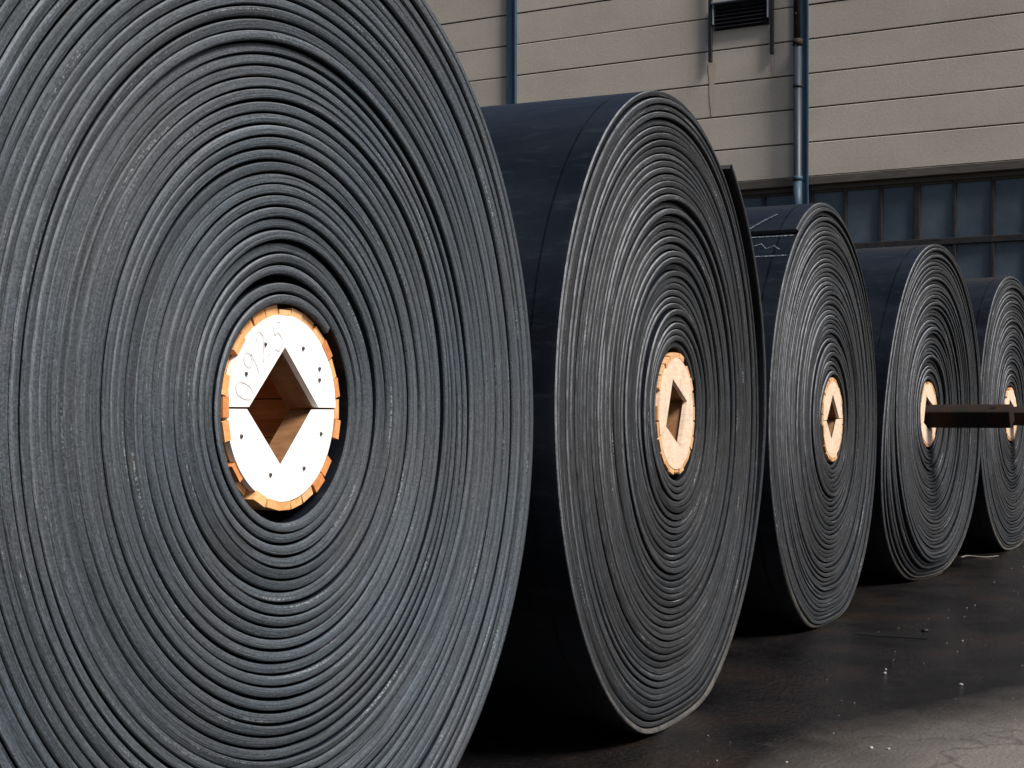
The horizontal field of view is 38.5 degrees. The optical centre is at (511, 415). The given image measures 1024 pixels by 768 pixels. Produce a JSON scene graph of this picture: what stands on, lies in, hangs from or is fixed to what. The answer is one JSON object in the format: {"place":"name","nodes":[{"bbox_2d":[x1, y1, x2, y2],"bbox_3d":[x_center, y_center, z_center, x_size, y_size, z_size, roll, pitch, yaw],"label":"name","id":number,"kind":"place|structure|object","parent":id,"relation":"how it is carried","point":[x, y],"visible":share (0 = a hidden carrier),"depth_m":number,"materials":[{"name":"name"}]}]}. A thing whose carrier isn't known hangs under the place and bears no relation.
{"place":"outdoors","nodes":[
{"label":"outdoors","id":0,"kind":"place"},
{"bbox_2d":[426,0,1023,286],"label":"factory building","id":1,"kind":"structure","parent":0,"point":[883,123],"depth_m":26.46,"materials":[{"name":"grey metal"}]},
{"bbox_2d":[743,194,792,207],"bbox_3d":[4.686,-1.809,27.179,1.222,4.548,0.210,0,0,28],"label":"window","id":2,"kind":"structure","parent":1,"relation":"in","point":[762,201],"depth_m":27.09,"materials":[{"name":"blue glass"}]},
{"bbox_2d":[809,177,1023,286],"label":"window","id":3,"kind":"structure","parent":1,"relation":"in","point":[980,223],"depth_m":25.52,"materials":[{"name":"blue glass"}]},
{"bbox_2d":[457,541,1023,767],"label":"ground","id":4,"kind":"structure","parent":0,"point":[774,697],"depth_m":6.51,"materials":[{"name":"concrete"}]},
{"bbox_2d":[0,0,532,767],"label":"belt roll","id":5,"kind":"object","parent":4,"relation":"on","point":[266,416],"visible":1,"depth_m":3.50,"materials":[{"name":"rubber"}]},
{"bbox_2d":[479,91,765,733],"bbox_3d":[0.013,-0.024,6.322,1.540,2.561,2.616,0,0,24],"label":"belt roll","id":6,"kind":"object","parent":4,"relation":"on","point":[640,275],"visible":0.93,"depth_m":5.55,"materials":[{"name":"rubber"}]},
{"bbox_2d":[737,203,876,627],"bbox_3d":[1.262,-0.008,9.189,1.534,2.530,2.558,0,0,26],"label":"belt roll","id":7,"kind":"object","parent":4,"relation":"on","point":[814,518],"visible":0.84,"depth_m":8.48,"materials":[{"name":"rubber"}]},
{"bbox_2d":[697,566,1023,765],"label":"grit","id":8,"kind":"object","parent":4,"relation":"on","point":[893,659],"visible":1,"depth_m":6.12,"materials":[{"name":"stone"}]},
{"bbox_2d":[856,244,981,579],"bbox_3d":[2.644,-0.025,11.639,1.516,2.564,2.588,0,0,31],"label":"belt roll","id":9,"kind":"object","parent":4,"relation":"on","point":[925,342],"visible":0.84,"depth_m":10.97,"materials":[{"name":"rubber"}]},
{"bbox_2d":[923,404,1013,427],"bbox_3d":[3.001,0.005,11.434,1.730,0.178,0.178,0,0,31],"label":"steel bar","id":10,"kind":"object","parent":9,"relation":"attached to","point":[972,416],"visible":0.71,"depth_m":11.10,"materials":[{"name":"black metal"}]},
{"bbox_2d":[961,555,998,557],"bbox_3d":[4.111,1.240,12.939,0.425,0.025,0.060,0,0,-26],"label":"strap","id":11,"kind":"object","parent":4,"relation":"on","point":[980,556],"visible":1,"depth_m":12.96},
{"bbox_2d":[961,276,1023,549],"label":"belt roll","id":12,"kind":"object","parent":4,"relation":"on","point":[997,515],"visible":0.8,"depth_m":13.39,"materials":[{"name":"rubber"}]},
{"bbox_2d":[1012,407,1023,425],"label":"steel bar","id":13,"kind":"object","parent":12,"relation":"attached to","point":[1018,416],"depth_m":13.71,"materials":[{"name":"black metal"}]}
]}

